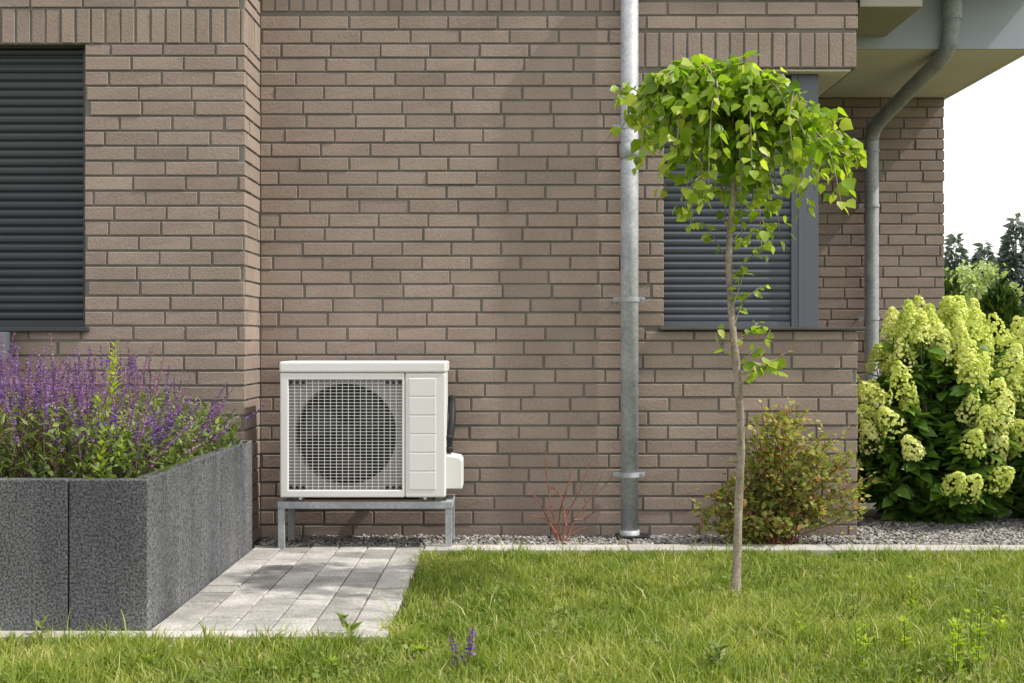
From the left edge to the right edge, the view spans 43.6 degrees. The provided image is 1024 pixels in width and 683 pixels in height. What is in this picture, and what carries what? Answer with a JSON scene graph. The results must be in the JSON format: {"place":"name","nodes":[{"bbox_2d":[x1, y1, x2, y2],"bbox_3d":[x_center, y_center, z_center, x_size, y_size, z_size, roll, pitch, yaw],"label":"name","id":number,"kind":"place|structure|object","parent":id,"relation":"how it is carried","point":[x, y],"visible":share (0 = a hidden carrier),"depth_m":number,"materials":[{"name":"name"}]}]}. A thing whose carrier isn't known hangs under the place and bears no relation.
{"place":"outdoors","nodes":[
{"label":"outdoors","id":0,"kind":"place"},
{"bbox_2d":[0,332,9,359],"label":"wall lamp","id":1,"kind":"object","parent":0,"point":[5,336],"visible":0.67,"depth_m":6.24,"materials":[{"name":"grey metal"}]},
{"bbox_2d":[152,546,424,632],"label":"paved path","id":2,"kind":"structure","parent":0,"point":[313,587],"depth_m":5.22,"materials":[{"name":"grey concrete"}]},
{"bbox_2d":[397,566,419,619],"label":"paving joint sand","id":3,"kind":"structure","parent":0,"point":[408,592],"depth_m":5.20,"materials":[{"name":"grey sand"}]},
{"bbox_2d":[0,533,1023,682],"bbox_3d":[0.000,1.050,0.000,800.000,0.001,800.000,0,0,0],"label":"ground","id":4,"kind":"structure","parent":0,"point":[784,673],"depth_m":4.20,"materials":[{"name":"green plant"}]},
{"bbox_2d":[0,440,252,631],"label":"stone planter","id":5,"kind":"object","parent":4,"relation":"on","point":[136,551],"visible":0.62,"depth_m":4.51,"materials":[{"name":"stone"}]},
{"bbox_2d":[86,340,131,477],"bbox_3d":[-1.558,0.265,4.909,0.168,0.549,0.680,0,0,-20],"label":"weed plant","id":6,"kind":"object","parent":5,"relation":"on","point":[102,440],"visible":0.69,"depth_m":4.71,"materials":[{"name":"green plant"}]},
{"bbox_2d":[0,331,265,490],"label":"salvia bed","id":7,"kind":"object","parent":5,"relation":"on","point":[48,440],"visible":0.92,"depth_m":4.86,"materials":[{"name":"purple plant"}]},
{"bbox_2d":[138,647,159,664],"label":"weed plant","id":8,"kind":"object","parent":4,"relation":"on","point":[149,655],"visible":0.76,"depth_m":4.10,"materials":[{"name":"green plant"}]},
{"bbox_2d":[0,631,388,645],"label":"kerb","id":9,"kind":"structure","parent":4,"relation":"on","point":[168,633],"depth_m":4.46,"materials":[{"name":"concrete"}]},
{"bbox_2d":[26,614,53,637],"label":"weed plant","id":10,"kind":"object","parent":9,"relation":"on","point":[39,624],"visible":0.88,"depth_m":4.44,"materials":[{"name":"green plant"}]},
{"bbox_2d":[335,611,363,635],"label":"weed plant","id":11,"kind":"object","parent":9,"relation":"on","point":[353,626],"visible":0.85,"depth_m":4.47,"materials":[{"name":"green plant"}]},
{"bbox_2d":[237,651,259,668],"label":"weed plant","id":12,"kind":"object","parent":4,"relation":"on","point":[247,663],"visible":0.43,"depth_m":4.04,"materials":[{"name":"green plant"}]},
{"bbox_2d":[324,650,337,662],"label":"weed plant","id":13,"kind":"object","parent":4,"relation":"on","point":[330,657],"visible":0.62,"depth_m":4.09,"materials":[{"name":"green plant"}]},
{"bbox_2d":[277,361,463,548],"bbox_3d":[-0.702,0.569,6.519,0.906,0.942,0.467,0,0,0],"label":"air conditioner outdoor unit","id":14,"kind":"object","parent":4,"relation":"on","point":[366,434],"visible":0.96,"depth_m":6.30,"materials":[{"name":"paint"}]},
{"bbox_2d":[410,641,431,653],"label":"weed plant","id":15,"kind":"object","parent":4,"relation":"on","point":[420,646],"visible":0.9,"depth_m":4.25,"materials":[{"name":"green plant"}]},
{"bbox_2d":[448,626,475,672],"bbox_3d":[-0.155,0.973,4.007,0.090,0.168,0.061,0,0,8],"label":"salvia plant","id":16,"kind":"object","parent":4,"relation":"on","point":[472,633],"visible":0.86,"depth_m":4.00,"materials":[{"name":"purple plant"}]},
{"bbox_2d":[0,0,942,541],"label":"brick wall","id":17,"kind":"structure","parent":4,"relation":"on","point":[398,16],"depth_m":6.75,"materials":[{"name":"brown brick"}]},
{"bbox_2d":[0,48,84,326],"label":"shutter guide","id":18,"kind":"object","parent":17,"relation":"attached to","point":[42,323],"visible":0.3,"depth_m":6.44,"materials":[{"name":"grey metal"}]},
{"bbox_2d":[0,49,82,319],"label":"shutter slats","id":19,"kind":"object","parent":18,"relation":"in","point":[41,184],"visible":1,"depth_m":6.45,"materials":[{"name":"grey metal"}]},
{"bbox_2d":[0,327,88,330],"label":"window sill","id":20,"kind":"structure","parent":17,"relation":"attached to","point":[44,328],"depth_m":6.33,"materials":[{"name":"grey metal"}]},
{"bbox_2d":[613,0,649,540],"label":"drainpipe","id":21,"kind":"object","parent":17,"relation":"attached to","point":[629,299],"visible":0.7,"depth_m":6.62,"materials":[{"name":"metal"}]},
{"bbox_2d":[663,74,817,326],"bbox_3d":[1.216,-0.752,7.892,0.838,1.350,2.136,0,0,0],"label":"window frame","id":22,"kind":"object","parent":17,"relation":"attached to","point":[804,276],"visible":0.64,"depth_m":6.83,"materials":[{"name":"grey metal"}]},
{"bbox_2d":[663,75,789,321],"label":"shutter slats","id":23,"kind":"object","parent":22,"relation":"attached to","point":[694,284],"visible":0.27,"depth_m":6.85,"materials":[{"name":"grey metal"}]},
{"bbox_2d":[663,69,850,96],"bbox_3d":[1.294,-1.434,7.861,0.993,0.011,2.198,0,0,0],"label":"lintel underside","id":24,"kind":"object","parent":17,"relation":"attached to","point":[828,79],"visible":0.21,"depth_m":6.82,"materials":[{"name":"beige paint"}]},
{"bbox_2d":[659,327,865,330],"bbox_3d":[1.315,-0.068,7.832,1.080,0.016,2.255,0,0,0],"label":"window sill","id":25,"kind":"structure","parent":17,"relation":"attached to","point":[780,328],"depth_m":6.71,"materials":[{"name":"grey metal"}]},
{"bbox_2d":[819,97,943,97],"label":"roof","id":26,"kind":"structure","parent":17,"relation":"on","point":[877,97],"depth_m":8.97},
{"bbox_2d":[856,0,921,35],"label":"eave side","id":27,"kind":"object","parent":26,"relation":"attached to","point":[881,17],"visible":0.67,"depth_m":6.97,"materials":[{"name":"beige paint"}]},
{"bbox_2d":[821,50,1023,99],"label":"soffit","id":28,"kind":"structure","parent":26,"relation":"attached to","point":[882,73],"depth_m":8.11,"materials":[{"name":"beige paint"}]},
{"bbox_2d":[856,0,1023,49],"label":"fascia","id":29,"kind":"structure","parent":28,"relation":"attached to","point":[992,24],"depth_m":7.47,"materials":[{"name":"white paint"}]},
{"bbox_2d":[857,0,961,405],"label":"drainpipe","id":30,"kind":"object","parent":17,"relation":"attached to","point":[932,67],"visible":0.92,"depth_m":8.81,"materials":[{"name":"silver metal"}]},
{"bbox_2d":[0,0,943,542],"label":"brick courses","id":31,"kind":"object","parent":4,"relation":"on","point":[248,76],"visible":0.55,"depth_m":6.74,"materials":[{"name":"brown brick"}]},
{"bbox_2d":[492,586,506,607],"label":"weed plant","id":32,"kind":"object","parent":4,"relation":"on","point":[498,599],"visible":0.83,"depth_m":4.93,"materials":[{"name":"green plant"}]},
{"bbox_2d":[0,548,1023,682],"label":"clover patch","id":33,"kind":"object","parent":4,"relation":"on","point":[545,629],"visible":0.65,"depth_m":4.37,"materials":[{"name":"green plant"}]},
{"bbox_2d":[543,605,563,633],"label":"weed plant","id":34,"kind":"object","parent":4,"relation":"on","point":[554,626],"visible":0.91,"depth_m":4.48,"materials":[{"name":"green plant"}]},
{"bbox_2d":[606,578,617,595],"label":"weed plant","id":35,"kind":"object","parent":4,"relation":"on","point":[613,591],"visible":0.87,"depth_m":5.17,"materials":[{"name":"green plant"}]},
{"bbox_2d":[253,499,1022,548],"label":"gravel bed","id":36,"kind":"object","parent":4,"relation":"on","point":[870,513],"visible":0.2,"depth_m":7.67,"materials":[{"name":"grey gravel"}]},
{"bbox_2d":[253,517,1023,547],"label":"gravel","id":37,"kind":"structure","parent":36,"relation":"on","point":[1007,530],"depth_m":6.63,"materials":[{"name":"grey gravel"}]},
{"bbox_2d":[527,453,601,541],"bbox_3d":[0.265,0.804,6.536,0.384,0.503,0.132,0,0,8],"label":"bare twig shrub","id":38,"kind":"object","parent":37,"relation":"on","point":[554,531],"visible":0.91,"depth_m":6.53,"materials":[{"name":"brown plant"}]},
{"bbox_2d":[691,397,875,544],"bbox_3d":[1.370,0.679,6.457,0.937,0.807,0.538,0,0,0],"label":"spirea shrub","id":39,"kind":"object","parent":36,"relation":"on","point":[776,495],"visible":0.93,"depth_m":6.40,"materials":[{"name":"green plant"}]},
{"bbox_2d":[856,294,1023,523],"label":"hydrangea bush","id":40,"kind":"object","parent":36,"relation":"on","point":[933,441],"visible":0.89,"depth_m":7.12,"materials":[{"name":"green plant"}]},
{"bbox_2d":[979,312,1023,518],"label":"hydrangea bush","id":41,"kind":"object","parent":36,"relation":"on","point":[1014,380],"visible":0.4,"depth_m":7.18,"materials":[{"name":"green plant"}]},
{"bbox_2d":[646,638,661,664],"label":"weed plant","id":42,"kind":"object","parent":4,"relation":"on","point":[649,644],"visible":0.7,"depth_m":4.10,"materials":[{"name":"green plant"}]},
{"bbox_2d":[702,637,731,667],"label":"weed plant","id":43,"kind":"object","parent":4,"relation":"on","point":[716,652],"visible":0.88,"depth_m":4.04,"materials":[{"name":"green plant"}]},
{"bbox_2d":[424,544,1023,556],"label":"kerb","id":44,"kind":"structure","parent":4,"relation":"on","point":[822,548],"depth_m":6.28,"materials":[{"name":"concrete"}]},
{"bbox_2d":[609,50,866,594],"bbox_3d":[0.924,-0.060,5.205,1.068,2.218,0.882,0,0,0],"label":"weeping mulberry tree","id":45,"kind":"object","parent":4,"relation":"on","point":[723,114],"visible":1,"depth_m":5.13,"materials":[{"name":"green plant"}]},
{"bbox_2d":[794,612,807,632],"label":"weed plant","id":46,"kind":"object","parent":4,"relation":"on","point":[800,626],"visible":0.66,"depth_m":4.48,"materials":[{"name":"green plant"}]},
{"bbox_2d":[841,581,864,621],"bbox_3d":[1.254,0.961,4.698,0.093,0.158,0.084,0,0,0],"label":"weed plant","id":47,"kind":"object","parent":4,"relation":"on","point":[852,595],"visible":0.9,"depth_m":4.70,"materials":[{"name":"green plant"}]},
{"bbox_2d":[847,620,878,667],"bbox_3d":[1.109,0.957,4.045,0.100,0.166,0.072,0,0,0],"label":"weed plant","id":48,"kind":"object","parent":4,"relation":"on","point":[862,648],"visible":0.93,"depth_m":4.05,"materials":[{"name":"green plant"}]},
{"bbox_2d":[895,611,913,650],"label":"weed plant","id":49,"kind":"object","parent":4,"relation":"on","point":[904,642],"visible":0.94,"depth_m":4.24,"materials":[{"name":"green plant"}]},
{"bbox_2d":[905,574,920,608],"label":"weed plant","id":50,"kind":"object","parent":4,"relation":"on","point":[911,602],"visible":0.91,"depth_m":4.92,"materials":[{"name":"green plant"}]},
{"bbox_2d":[941,617,968,678],"bbox_3d":[1.367,0.945,3.954,0.095,0.190,0.099,0,0,27],"label":"weed plant","id":51,"kind":"object","parent":4,"relation":"on","point":[951,663],"visible":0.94,"depth_m":3.95,"materials":[{"name":"green plant"}]},
{"bbox_2d":[943,233,970,278],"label":"spruce tree","id":52,"kind":"object","parent":4,"relation":"on","point":[950,240],"visible":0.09,"depth_m":65.84,"materials":[{"name":"green plant"}]},
{"bbox_2d":[963,608,988,666],"bbox_3d":[1.476,0.941,4.075,0.090,0.198,0.092,0,0,0],"label":"weed plant","id":53,"kind":"object","parent":4,"relation":"on","point":[974,653],"visible":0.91,"depth_m":4.07,"materials":[{"name":"green plant"}]},
{"bbox_2d":[967,240,996,294],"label":"spruce tree","id":54,"kind":"object","parent":4,"relation":"on","point":[979,254],"visible":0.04,"depth_m":61.81,"materials":[{"name":"green plant"}]},
{"bbox_2d":[975,581,989,606],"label":"weed plant","id":55,"kind":"object","parent":4,"relation":"on","point":[983,595],"visible":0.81,"depth_m":4.97,"materials":[{"name":"green plant"}]},
{"bbox_2d":[945,259,1023,319],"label":"distant trees","id":56,"kind":"object","parent":4,"relation":"on","point":[970,282],"visible":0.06,"depth_m":41.63,"materials":[{"name":"green plant"}]},
{"bbox_2d":[989,606,1011,635],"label":"weed plant","id":57,"kind":"object","parent":4,"relation":"on","point":[1001,623],"visible":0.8,"depth_m":4.46,"materials":[{"name":"green plant"}]},
{"bbox_2d":[977,276,1023,371],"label":"thuja tree","id":58,"kind":"object","parent":4,"relation":"on","point":[1002,294],"visible":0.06,"depth_m":13.37,"materials":[{"name":"green plant"}]},
{"bbox_2d":[988,212,1023,315],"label":"spruce tree","id":59,"kind":"object","parent":4,"relation":"on","point":[1011,259],"visible":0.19,"depth_m":57.63,"materials":[{"name":"green plant"}]},
{"bbox_2d":[943,270,967,310],"bbox_3d":[4.472,0.150,13.008,0.672,1.780,0.634,0,0,0],"label":"thuja tree","id":60,"kind":"object","parent":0,"point":[949,288],"depth_m":12.96,"materials":[{"name":"green plant"}]},
{"bbox_2d":[943,56,1023,286],"label":"sky","id":61,"kind":"structure","parent":0,"point":[983,183],"materials":[{"name":"white"}]}
]}

